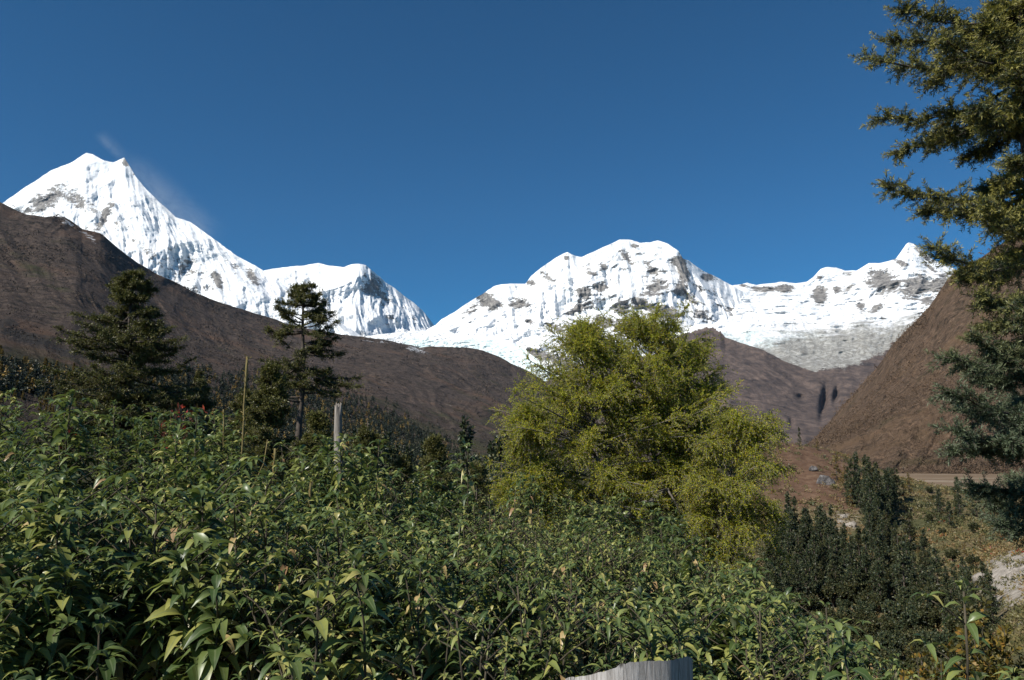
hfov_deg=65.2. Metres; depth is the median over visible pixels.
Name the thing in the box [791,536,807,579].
forest conifer
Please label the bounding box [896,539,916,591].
forest conifer
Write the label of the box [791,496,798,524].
forest conifer
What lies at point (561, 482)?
forest conifer
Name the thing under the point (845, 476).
forest conifer
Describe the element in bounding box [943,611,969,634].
broadleaf tree
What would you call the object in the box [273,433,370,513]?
leafy shrub
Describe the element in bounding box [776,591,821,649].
leafy shrub
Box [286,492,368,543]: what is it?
leafy shrub
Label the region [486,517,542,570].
leafy shrub
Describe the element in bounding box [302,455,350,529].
leafy shrub
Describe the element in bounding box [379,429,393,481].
forest conifer
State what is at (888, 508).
forest conifer
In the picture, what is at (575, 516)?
leafy shrub
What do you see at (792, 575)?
forest conifer
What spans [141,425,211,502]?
leafy shrub
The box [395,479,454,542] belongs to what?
leafy shrub
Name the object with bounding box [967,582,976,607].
forest conifer
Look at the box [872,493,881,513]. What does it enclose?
forest conifer
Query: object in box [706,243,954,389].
snow cirque
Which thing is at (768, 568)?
forest conifer
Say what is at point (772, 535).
forest conifer
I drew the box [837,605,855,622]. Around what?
broadleaf tree
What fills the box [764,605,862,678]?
leafy shrub
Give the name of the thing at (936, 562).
forest conifer
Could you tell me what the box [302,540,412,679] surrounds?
leafy shrub
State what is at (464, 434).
forest conifer
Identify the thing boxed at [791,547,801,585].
forest conifer
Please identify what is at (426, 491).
leafy shrub
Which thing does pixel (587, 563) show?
leafy shrub
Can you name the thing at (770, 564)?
forest conifer
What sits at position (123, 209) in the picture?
snow peak
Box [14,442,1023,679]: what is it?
ground
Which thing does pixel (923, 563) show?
forest conifer
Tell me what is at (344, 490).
leafy shrub
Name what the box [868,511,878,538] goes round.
forest conifer
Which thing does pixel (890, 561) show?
forest conifer
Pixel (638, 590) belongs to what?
leafy shrub
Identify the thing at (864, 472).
forest conifer
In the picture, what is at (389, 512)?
leafy shrub
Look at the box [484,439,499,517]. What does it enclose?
forest conifer
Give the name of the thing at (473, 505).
leafy shrub
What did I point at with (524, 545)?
leafy shrub
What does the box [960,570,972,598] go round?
forest conifer
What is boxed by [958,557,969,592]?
forest conifer
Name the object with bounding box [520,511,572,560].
leafy shrub
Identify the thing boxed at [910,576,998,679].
leafy shrub
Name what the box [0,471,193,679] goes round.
leafy shrub
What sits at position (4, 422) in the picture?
leafy shrub
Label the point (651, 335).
larch tree
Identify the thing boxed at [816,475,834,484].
rock outcrop
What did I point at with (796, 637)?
leafy shrub
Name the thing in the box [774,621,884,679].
leafy shrub
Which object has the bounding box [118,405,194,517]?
leafy shrub
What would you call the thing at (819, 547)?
forest conifer
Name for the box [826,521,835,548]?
forest conifer
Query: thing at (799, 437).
forest conifer
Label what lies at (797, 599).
broadleaf tree
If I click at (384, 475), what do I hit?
forest conifer
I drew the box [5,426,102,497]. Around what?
leafy shrub
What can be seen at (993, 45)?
spruce tree
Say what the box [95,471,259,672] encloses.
leafy shrub
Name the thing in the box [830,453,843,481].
golden larch
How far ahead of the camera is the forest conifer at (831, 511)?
219.28 m
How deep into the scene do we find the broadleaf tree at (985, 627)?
87.09 m
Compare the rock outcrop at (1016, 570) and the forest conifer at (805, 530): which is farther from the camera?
the forest conifer at (805, 530)
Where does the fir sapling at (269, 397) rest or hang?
on the ground
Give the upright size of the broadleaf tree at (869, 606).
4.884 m
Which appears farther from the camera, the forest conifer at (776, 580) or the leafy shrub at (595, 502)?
the forest conifer at (776, 580)
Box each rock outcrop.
[809,466,817,470]
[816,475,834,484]
[845,521,856,527]
[972,572,992,582]
[1008,567,1023,578]
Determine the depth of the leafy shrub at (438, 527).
5.82 m
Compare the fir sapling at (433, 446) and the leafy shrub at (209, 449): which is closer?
the leafy shrub at (209, 449)
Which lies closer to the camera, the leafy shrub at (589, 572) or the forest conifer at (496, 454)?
the leafy shrub at (589, 572)
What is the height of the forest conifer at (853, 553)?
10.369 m
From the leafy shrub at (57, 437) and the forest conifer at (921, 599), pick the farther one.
the forest conifer at (921, 599)
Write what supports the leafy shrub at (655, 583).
on the ground
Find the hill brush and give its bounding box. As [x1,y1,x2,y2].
[0,205,616,470]
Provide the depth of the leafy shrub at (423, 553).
4.58 m
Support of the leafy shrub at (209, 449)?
on the ground
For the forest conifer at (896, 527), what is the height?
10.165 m
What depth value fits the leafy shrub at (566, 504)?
9.59 m
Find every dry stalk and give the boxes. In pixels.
[217,354,267,515]
[218,408,228,470]
[268,448,278,511]
[300,480,315,639]
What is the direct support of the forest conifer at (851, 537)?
on the ground
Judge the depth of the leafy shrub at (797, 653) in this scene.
4.04 m
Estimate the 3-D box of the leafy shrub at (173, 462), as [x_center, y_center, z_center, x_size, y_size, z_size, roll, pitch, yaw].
[-2.530,1.609,5.740,0.767,1.752,0.684,-1,-10,10]
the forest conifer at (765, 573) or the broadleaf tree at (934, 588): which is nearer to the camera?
the broadleaf tree at (934, 588)
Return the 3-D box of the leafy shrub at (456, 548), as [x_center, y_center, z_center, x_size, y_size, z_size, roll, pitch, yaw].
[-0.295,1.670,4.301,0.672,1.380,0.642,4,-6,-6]
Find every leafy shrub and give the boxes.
[0,388,42,491]
[0,405,44,490]
[0,410,57,501]
[0,419,63,548]
[0,434,134,536]
[0,439,39,548]
[0,447,96,601]
[0,467,49,548]
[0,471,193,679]
[0,495,119,620]
[0,501,84,605]
[0,506,159,679]
[0,587,46,679]
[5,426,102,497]
[9,395,103,497]
[16,495,222,679]
[16,597,137,679]
[17,460,128,579]
[35,389,109,499]
[41,468,205,654]
[48,482,239,679]
[61,449,158,678]
[77,399,158,546]
[83,456,320,679]
[89,436,162,563]
[91,415,164,577]
[92,454,203,652]
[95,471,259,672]
[104,458,208,679]
[115,441,230,588]
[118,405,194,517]
[133,433,247,551]
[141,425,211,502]
[145,414,229,480]
[147,453,264,555]
[151,407,227,521]
[172,446,286,513]
[178,437,246,506]
[181,409,241,482]
[185,454,292,570]
[198,424,282,527]
[204,481,402,679]
[205,410,260,480]
[211,460,340,656]
[220,534,392,679]
[223,460,343,675]
[243,506,392,678]
[253,441,297,509]
[255,512,321,646]
[258,568,386,679]
[267,492,352,567]
[267,505,373,660]
[269,451,331,524]
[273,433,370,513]
[277,477,372,619]
[277,493,434,679]
[285,490,434,659]
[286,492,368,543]
[296,499,377,570]
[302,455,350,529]
[302,536,493,679]
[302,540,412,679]
[312,503,457,670]
[321,433,391,538]
[322,464,394,543]
[335,462,411,514]
[336,444,378,509]
[342,467,396,542]
[349,494,407,576]
[352,477,419,557]
[354,439,395,537]
[357,459,399,547]
[362,472,427,538]
[363,581,530,679]
[366,493,431,672]
[366,511,445,656]
[368,492,433,547]
[368,537,454,652]
[372,505,462,593]
[373,569,491,679]
[374,530,450,649]
[381,466,430,522]
[385,469,472,551]
[392,490,467,593]
[394,460,476,542]
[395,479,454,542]
[395,511,468,638]
[403,486,457,541]
[408,519,513,678]
[418,468,487,546]
[418,503,504,613]
[431,528,556,679]
[437,578,612,679]
[440,489,483,615]
[441,480,478,539]
[442,530,507,640]
[447,437,478,561]
[447,502,484,594]
[450,501,539,577]
[455,563,589,679]
[456,521,563,642]
[459,531,558,659]
[461,492,537,579]
[466,507,557,596]
[467,566,631,678]
[472,486,534,549]
[475,573,610,679]
[480,507,519,562]
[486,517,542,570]
[488,519,582,679]
[496,528,586,677]
[498,471,547,543]
[504,525,559,565]
[505,519,561,578]
[509,512,573,582]
[512,503,572,547]
[514,526,570,678]
[518,562,626,676]
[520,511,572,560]
[522,514,567,561]
[531,536,585,671]
[538,491,583,543]
[540,518,635,616]
[542,489,587,649]
[543,522,642,658]
[543,599,699,677]
[554,503,596,559]
[554,572,647,679]
[555,536,613,668]
[556,518,609,641]
[556,518,634,660]
[569,504,614,646]
[574,531,647,671]
[575,524,664,628]
[578,575,657,671]
[580,495,622,540]
[581,541,658,652]
[586,591,722,674]
[590,492,648,567]
[593,586,689,672]
[594,548,691,630]
[597,609,711,679]
[599,508,656,558]
[599,527,656,575]
[621,582,683,654]
[624,546,715,627]
[626,591,780,679]
[627,538,683,577]
[628,546,663,590]
[630,511,677,559]
[630,523,739,610]
[631,508,680,558]
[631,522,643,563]
[633,521,692,571]
[635,546,686,582]
[635,597,733,679]
[637,501,680,569]
[638,537,725,625]
[641,548,690,589]
[651,548,724,586]
[653,514,703,579]
[655,578,721,674]
[659,584,788,679]
[674,569,710,609]
[677,557,789,677]
[678,604,796,679]
[679,528,713,580]
[685,564,784,663]
[687,551,755,575]
[691,590,759,639]
[691,600,840,679]
[697,560,787,619]
[698,557,760,589]
[702,570,790,661]
[703,551,770,604]
[727,636,858,679]
[751,664,869,679]
[759,603,834,679]
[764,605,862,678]
[771,604,829,675]
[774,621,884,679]
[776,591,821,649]
[776,592,819,650]
[777,587,882,679]
[795,621,878,679]
[802,615,893,679]
[820,648,877,679]
[841,652,887,678]
[849,637,902,679]
[850,657,892,678]
[868,668,945,679]
[871,658,920,679]
[874,657,905,679]
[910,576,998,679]
[928,660,1022,679]
[942,666,1023,679]
[964,671,988,679]
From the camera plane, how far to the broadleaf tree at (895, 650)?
108.46 m
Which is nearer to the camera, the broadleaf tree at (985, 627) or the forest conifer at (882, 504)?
the broadleaf tree at (985, 627)
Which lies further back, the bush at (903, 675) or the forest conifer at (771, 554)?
the forest conifer at (771, 554)
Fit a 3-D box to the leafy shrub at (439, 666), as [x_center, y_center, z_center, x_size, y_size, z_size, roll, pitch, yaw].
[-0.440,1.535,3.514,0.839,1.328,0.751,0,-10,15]
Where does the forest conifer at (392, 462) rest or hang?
on the ground
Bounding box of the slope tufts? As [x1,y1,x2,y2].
[803,239,1023,473]
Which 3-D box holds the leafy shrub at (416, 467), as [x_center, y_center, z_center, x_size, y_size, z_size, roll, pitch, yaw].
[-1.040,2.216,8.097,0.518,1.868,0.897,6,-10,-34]
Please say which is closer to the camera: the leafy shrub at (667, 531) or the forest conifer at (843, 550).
the leafy shrub at (667, 531)
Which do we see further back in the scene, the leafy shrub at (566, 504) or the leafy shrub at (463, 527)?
the leafy shrub at (566, 504)
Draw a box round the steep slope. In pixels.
[808,238,1023,473]
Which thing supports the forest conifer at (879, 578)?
on the ground
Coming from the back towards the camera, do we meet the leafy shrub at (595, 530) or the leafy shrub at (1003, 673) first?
the leafy shrub at (595, 530)
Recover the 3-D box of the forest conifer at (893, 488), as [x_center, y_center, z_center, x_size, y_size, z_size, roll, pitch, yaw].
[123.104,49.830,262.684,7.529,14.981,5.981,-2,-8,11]
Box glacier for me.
[363,329,556,380]
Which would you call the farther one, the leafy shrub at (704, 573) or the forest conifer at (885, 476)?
the forest conifer at (885, 476)
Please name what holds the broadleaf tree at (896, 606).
on the ground
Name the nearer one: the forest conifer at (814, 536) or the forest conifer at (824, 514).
the forest conifer at (814, 536)
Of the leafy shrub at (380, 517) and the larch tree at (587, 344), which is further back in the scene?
the larch tree at (587, 344)
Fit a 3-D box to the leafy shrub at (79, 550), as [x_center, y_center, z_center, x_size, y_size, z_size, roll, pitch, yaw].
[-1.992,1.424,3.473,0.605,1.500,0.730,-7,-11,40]
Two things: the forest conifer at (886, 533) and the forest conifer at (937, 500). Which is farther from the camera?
the forest conifer at (937, 500)
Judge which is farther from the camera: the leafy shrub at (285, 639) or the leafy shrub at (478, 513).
the leafy shrub at (478, 513)
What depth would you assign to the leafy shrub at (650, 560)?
7.10 m
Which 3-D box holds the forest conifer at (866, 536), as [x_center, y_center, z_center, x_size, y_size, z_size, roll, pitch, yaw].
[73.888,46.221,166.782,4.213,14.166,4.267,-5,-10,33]
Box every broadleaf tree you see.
[781,592,803,607]
[798,591,820,611]
[813,576,838,602]
[816,580,847,606]
[821,605,852,625]
[836,597,853,608]
[837,586,855,600]
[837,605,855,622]
[843,577,865,602]
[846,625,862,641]
[851,599,876,616]
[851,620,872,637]
[852,608,873,625]
[853,590,880,606]
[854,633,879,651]
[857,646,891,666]
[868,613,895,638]
[869,566,891,592]
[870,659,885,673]
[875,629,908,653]
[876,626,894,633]
[880,598,909,616]
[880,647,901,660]
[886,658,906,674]
[888,605,905,622]
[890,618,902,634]
[897,585,917,600]
[897,608,932,629]
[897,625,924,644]
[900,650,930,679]
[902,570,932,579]
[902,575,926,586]
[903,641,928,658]
[905,603,931,627]
[912,581,934,604]
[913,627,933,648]
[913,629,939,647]
[916,600,941,630]
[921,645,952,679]
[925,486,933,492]
[925,513,933,521]
[926,582,959,604]
[929,607,942,621]
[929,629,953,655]
[938,528,946,533]
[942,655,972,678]
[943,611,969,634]
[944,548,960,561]
[949,600,991,622]
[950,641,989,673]
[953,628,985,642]
[955,615,995,635]
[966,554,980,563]
[967,521,980,532]
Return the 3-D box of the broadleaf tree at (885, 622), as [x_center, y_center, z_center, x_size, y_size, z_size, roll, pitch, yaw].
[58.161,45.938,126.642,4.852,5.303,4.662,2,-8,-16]
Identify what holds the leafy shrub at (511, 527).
on the ground
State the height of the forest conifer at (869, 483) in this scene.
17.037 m
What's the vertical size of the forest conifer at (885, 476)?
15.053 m
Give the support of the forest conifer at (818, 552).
on the ground
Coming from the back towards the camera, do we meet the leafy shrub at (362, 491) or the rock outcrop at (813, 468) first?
the rock outcrop at (813, 468)
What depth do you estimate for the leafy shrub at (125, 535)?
3.40 m
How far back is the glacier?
7804.96 m
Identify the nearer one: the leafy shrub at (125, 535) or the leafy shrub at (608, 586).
the leafy shrub at (125, 535)
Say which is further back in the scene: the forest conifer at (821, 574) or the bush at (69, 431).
the forest conifer at (821, 574)
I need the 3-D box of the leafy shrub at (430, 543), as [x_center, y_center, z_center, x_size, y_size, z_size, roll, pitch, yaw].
[-0.632,1.507,3.753,0.684,1.470,0.716,4,-4,-16]
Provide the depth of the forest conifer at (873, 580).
154.94 m
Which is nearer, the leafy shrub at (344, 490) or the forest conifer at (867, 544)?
the leafy shrub at (344, 490)
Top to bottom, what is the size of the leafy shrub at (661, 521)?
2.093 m
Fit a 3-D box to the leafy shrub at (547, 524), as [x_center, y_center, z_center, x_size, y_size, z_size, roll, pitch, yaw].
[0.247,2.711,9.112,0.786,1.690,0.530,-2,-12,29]
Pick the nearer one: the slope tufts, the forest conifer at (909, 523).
the forest conifer at (909, 523)
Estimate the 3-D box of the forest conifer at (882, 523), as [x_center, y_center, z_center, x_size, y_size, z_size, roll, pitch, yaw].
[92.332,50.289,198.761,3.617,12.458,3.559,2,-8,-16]
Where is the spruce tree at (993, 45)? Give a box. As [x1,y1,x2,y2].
[848,0,1023,550]
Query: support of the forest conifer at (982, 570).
on the ground
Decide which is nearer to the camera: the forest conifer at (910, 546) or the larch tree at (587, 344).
the larch tree at (587, 344)
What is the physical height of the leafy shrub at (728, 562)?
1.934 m
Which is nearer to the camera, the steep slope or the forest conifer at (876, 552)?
the forest conifer at (876, 552)
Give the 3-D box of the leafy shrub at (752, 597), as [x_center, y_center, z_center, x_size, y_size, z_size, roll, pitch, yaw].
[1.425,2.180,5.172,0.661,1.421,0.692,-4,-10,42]
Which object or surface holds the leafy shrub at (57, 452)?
on the ground
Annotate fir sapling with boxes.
[140,408,174,466]
[180,368,219,451]
[224,388,267,467]
[233,361,300,489]
[280,407,333,507]
[344,421,402,511]
[386,454,414,507]
[397,432,468,507]
[459,460,494,545]
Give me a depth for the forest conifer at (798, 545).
198.14 m
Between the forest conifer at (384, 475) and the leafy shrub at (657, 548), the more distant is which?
the forest conifer at (384, 475)
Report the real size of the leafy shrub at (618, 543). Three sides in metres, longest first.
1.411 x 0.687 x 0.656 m
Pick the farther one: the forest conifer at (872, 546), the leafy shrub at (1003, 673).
the forest conifer at (872, 546)
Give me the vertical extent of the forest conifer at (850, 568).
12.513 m
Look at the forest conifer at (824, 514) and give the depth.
217.34 m
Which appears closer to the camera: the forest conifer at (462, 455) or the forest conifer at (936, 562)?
the forest conifer at (936, 562)
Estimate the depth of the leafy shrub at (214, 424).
6.78 m
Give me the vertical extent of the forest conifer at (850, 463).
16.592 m
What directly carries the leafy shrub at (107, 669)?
on the ground
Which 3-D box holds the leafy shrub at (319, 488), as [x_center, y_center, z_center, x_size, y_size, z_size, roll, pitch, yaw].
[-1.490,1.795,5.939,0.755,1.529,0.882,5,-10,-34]
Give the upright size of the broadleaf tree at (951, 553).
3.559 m
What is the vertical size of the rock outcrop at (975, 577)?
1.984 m
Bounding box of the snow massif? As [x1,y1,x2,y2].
[427,239,749,373]
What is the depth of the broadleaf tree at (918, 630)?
106.30 m
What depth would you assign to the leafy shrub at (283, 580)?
3.27 m
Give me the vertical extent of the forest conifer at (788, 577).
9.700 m
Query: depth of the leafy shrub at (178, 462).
5.24 m
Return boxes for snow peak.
[3,153,360,335]
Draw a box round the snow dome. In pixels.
[264,263,433,335]
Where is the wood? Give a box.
[0,354,519,480]
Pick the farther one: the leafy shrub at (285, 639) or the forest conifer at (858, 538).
the forest conifer at (858, 538)
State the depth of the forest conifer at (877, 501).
223.03 m
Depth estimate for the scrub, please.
206.98 m
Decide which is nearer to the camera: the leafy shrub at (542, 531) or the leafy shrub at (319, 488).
the leafy shrub at (319, 488)
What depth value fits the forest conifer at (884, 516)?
211.82 m
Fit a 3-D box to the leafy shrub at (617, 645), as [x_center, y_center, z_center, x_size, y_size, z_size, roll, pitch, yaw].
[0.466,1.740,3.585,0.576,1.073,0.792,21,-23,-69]
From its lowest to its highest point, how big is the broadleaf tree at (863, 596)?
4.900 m
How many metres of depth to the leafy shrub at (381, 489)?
7.58 m
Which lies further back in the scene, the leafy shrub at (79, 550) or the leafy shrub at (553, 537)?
the leafy shrub at (553, 537)
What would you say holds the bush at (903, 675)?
on the ground
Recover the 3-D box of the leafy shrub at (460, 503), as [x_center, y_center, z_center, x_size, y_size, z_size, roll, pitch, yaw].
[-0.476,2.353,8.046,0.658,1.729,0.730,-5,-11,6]
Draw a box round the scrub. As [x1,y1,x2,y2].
[732,441,1023,679]
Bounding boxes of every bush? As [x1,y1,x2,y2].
[55,406,79,469]
[141,403,206,463]
[893,645,947,679]
[906,595,1023,679]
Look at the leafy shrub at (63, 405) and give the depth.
5.79 m
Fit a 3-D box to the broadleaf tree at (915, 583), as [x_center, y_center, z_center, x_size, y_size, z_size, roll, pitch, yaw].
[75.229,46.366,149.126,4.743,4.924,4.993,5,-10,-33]
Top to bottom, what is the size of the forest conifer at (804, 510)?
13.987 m
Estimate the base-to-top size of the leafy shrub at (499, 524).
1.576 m
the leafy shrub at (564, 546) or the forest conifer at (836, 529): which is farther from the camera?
the forest conifer at (836, 529)
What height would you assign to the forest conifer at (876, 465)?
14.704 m
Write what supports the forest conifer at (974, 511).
on the ground
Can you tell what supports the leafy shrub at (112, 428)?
on the ground
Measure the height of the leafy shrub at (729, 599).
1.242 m
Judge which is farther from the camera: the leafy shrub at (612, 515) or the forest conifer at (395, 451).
the forest conifer at (395, 451)
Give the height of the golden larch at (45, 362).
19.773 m
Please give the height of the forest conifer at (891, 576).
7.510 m
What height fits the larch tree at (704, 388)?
8.028 m
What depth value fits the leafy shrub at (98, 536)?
3.87 m
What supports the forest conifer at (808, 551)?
on the ground
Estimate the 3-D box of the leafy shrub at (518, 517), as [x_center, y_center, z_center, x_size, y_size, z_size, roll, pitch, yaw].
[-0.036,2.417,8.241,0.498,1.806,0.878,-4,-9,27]
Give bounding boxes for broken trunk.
[334,402,342,490]
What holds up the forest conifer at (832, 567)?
on the ground
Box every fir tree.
[33,267,218,529]
[257,280,364,457]
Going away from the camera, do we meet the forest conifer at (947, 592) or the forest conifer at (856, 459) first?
the forest conifer at (947, 592)
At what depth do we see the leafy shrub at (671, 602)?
4.38 m
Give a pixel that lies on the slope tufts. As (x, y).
(972, 470)
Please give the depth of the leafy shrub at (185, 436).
6.71 m
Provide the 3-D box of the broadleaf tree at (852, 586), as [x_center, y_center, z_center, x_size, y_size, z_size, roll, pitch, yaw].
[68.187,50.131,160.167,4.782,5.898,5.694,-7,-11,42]
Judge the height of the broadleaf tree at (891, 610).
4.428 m
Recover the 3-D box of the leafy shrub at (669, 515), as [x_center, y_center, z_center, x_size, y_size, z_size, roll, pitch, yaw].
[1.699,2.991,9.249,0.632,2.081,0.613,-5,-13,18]
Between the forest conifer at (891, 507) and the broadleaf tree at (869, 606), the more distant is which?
the forest conifer at (891, 507)
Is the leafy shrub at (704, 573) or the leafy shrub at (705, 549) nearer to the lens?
the leafy shrub at (704, 573)
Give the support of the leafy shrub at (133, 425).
on the ground
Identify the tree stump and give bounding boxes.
[565,656,692,679]
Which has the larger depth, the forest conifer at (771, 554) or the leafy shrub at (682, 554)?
the forest conifer at (771, 554)
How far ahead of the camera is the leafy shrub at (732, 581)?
6.04 m
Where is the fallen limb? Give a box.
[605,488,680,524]
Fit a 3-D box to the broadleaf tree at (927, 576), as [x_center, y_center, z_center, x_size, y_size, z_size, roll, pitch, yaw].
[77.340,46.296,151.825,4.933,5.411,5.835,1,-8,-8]
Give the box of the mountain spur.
[546,324,855,460]
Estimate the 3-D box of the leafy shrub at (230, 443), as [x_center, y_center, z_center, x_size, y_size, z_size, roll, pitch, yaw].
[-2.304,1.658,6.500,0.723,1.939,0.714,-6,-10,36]
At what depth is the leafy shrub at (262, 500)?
4.15 m
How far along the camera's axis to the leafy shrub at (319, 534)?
4.69 m
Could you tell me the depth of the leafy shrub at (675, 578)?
6.23 m
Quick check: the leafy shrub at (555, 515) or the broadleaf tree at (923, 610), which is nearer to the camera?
the leafy shrub at (555, 515)
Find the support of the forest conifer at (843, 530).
on the ground
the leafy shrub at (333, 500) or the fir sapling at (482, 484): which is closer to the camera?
the leafy shrub at (333, 500)
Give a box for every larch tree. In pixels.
[477,312,697,553]
[484,394,573,542]
[559,292,749,540]
[628,333,760,542]
[663,401,800,592]
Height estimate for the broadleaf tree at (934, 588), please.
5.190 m
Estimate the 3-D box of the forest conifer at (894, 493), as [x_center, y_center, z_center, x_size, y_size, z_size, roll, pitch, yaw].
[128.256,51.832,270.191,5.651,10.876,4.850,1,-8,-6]
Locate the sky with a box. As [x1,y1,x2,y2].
[0,0,1022,324]
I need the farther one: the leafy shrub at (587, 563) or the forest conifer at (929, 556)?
the forest conifer at (929, 556)
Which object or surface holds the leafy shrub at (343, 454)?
on the ground
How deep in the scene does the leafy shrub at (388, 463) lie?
7.91 m
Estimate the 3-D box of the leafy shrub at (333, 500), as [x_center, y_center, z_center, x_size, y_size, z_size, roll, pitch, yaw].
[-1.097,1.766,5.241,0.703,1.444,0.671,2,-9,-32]
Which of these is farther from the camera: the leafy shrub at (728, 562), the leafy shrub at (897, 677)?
the leafy shrub at (728, 562)
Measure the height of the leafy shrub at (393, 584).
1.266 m
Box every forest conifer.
[347,429,357,469]
[374,434,393,492]
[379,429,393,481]
[386,451,414,501]
[390,441,399,475]
[404,443,416,471]
[419,435,427,469]
[443,463,455,503]
[453,415,476,519]
[455,456,493,563]
[458,437,472,468]
[474,459,491,531]
[475,453,481,461]
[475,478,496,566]
[478,434,523,532]
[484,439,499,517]
[509,461,516,475]
[543,460,564,548]
[758,538,777,578]
[760,560,771,589]
[763,526,777,565]
[764,562,772,598]
[768,566,783,594]
[769,558,773,580]
[772,537,779,561]
[776,540,785,565]
[776,556,786,594]
[778,524,784,545]
[778,563,798,591]
[782,532,791,569]
[783,509,789,534]
[783,533,795,574]
[783,567,796,591]
[784,491,793,517]
[784,511,804,553]
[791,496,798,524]
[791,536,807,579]
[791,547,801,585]
[791,553,804,590]
[793,515,796,535]
[795,528,805,559]
[795,534,804,565]
[797,427,800,445]
[797,508,809,541]
[799,526,807,561]
[799,551,820,610]
[802,513,809,544]
[803,527,809,546]
[805,543,823,606]
[808,516,812,539]
[808,540,826,564]
[809,522,812,545]
[810,529,819,584]
[812,506,825,535]
[812,550,824,579]
[813,510,825,548]
[814,531,823,582]
[816,561,825,598]
[817,517,826,546]
[820,539,830,574]
[821,520,830,569]
[821,526,840,561]
[822,510,826,537]
[825,534,836,574]
[825,547,842,581]
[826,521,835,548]
[827,504,833,545]
[827,561,839,580]
[832,533,845,577]
[832,571,839,598]
[833,520,846,547]
[839,523,848,575]
[840,535,846,575]
[840,541,858,583]
[841,466,852,496]
[843,477,853,500]
[843,550,860,600]
[845,458,855,504]
[846,535,857,558]
[847,463,862,504]
[851,561,865,594]
[852,451,861,499]
[853,484,863,513]
[853,526,863,555]
[857,476,866,510]
[858,471,866,501]
[858,472,874,499]
[860,467,875,505]
[860,526,872,564]
[860,528,874,579]
[860,552,872,595]
[861,454,867,476]
[861,486,869,520]
[861,506,873,533]
[862,460,871,485]
[863,475,873,514]
[864,502,874,548]
[866,565,883,606]
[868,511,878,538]
[869,536,876,560]
[870,529,889,569]
[871,481,894,516]
[871,561,888,605]
[872,462,882,480]
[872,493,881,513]
[873,469,878,492]
[874,547,885,592]
[875,496,881,517]
[875,566,890,598]
[876,512,891,538]
[879,499,884,516]
[879,518,890,564]
[880,485,891,521]
[881,470,900,506]
[882,469,894,511]
[883,523,890,557]
[884,468,900,515]
[885,550,892,567]
[886,502,892,524]
[886,526,896,557]
[886,565,897,602]
[888,478,897,508]
[888,528,897,556]
[888,547,902,582]
[889,500,895,522]
[889,535,910,570]
[890,468,900,500]
[891,541,917,601]
[892,467,904,500]
[893,520,899,537]
[894,555,900,578]
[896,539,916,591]
[900,512,920,548]
[901,534,913,552]
[908,587,918,606]
[911,553,918,573]
[914,528,934,569]
[915,564,926,584]
[917,551,925,571]
[918,550,935,576]
[918,589,931,606]
[920,539,924,557]
[921,547,947,589]
[924,552,936,581]
[924,586,931,605]
[933,488,944,510]
[933,489,941,511]
[941,599,949,624]
[942,566,949,589]
[942,579,958,619]
[943,501,957,528]
[944,563,958,590]
[949,476,966,506]
[953,494,963,516]
[954,577,961,601]
[955,484,963,517]
[956,566,974,606]
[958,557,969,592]
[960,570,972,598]
[962,566,974,602]
[967,494,983,517]
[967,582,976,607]
[974,579,998,621]
[978,560,985,608]
[984,568,993,607]
[984,572,1006,627]
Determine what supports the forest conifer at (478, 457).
on the ground
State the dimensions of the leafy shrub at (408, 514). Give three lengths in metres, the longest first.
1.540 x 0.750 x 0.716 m
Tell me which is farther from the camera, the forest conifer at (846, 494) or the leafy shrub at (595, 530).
the forest conifer at (846, 494)
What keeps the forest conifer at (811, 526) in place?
on the ground
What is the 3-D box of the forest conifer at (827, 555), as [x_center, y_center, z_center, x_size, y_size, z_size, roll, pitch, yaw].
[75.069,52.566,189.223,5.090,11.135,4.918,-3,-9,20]
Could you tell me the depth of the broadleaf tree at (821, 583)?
161.28 m
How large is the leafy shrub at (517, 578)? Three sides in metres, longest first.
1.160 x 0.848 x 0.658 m
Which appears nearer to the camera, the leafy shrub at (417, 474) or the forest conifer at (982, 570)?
the leafy shrub at (417, 474)
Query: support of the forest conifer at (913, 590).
on the ground
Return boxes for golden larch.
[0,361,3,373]
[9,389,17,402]
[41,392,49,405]
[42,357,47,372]
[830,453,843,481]
[839,464,845,489]
[847,488,856,506]
[900,483,908,501]
[904,472,915,496]
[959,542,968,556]
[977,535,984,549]
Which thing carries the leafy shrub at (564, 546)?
on the ground
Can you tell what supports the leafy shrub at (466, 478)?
on the ground

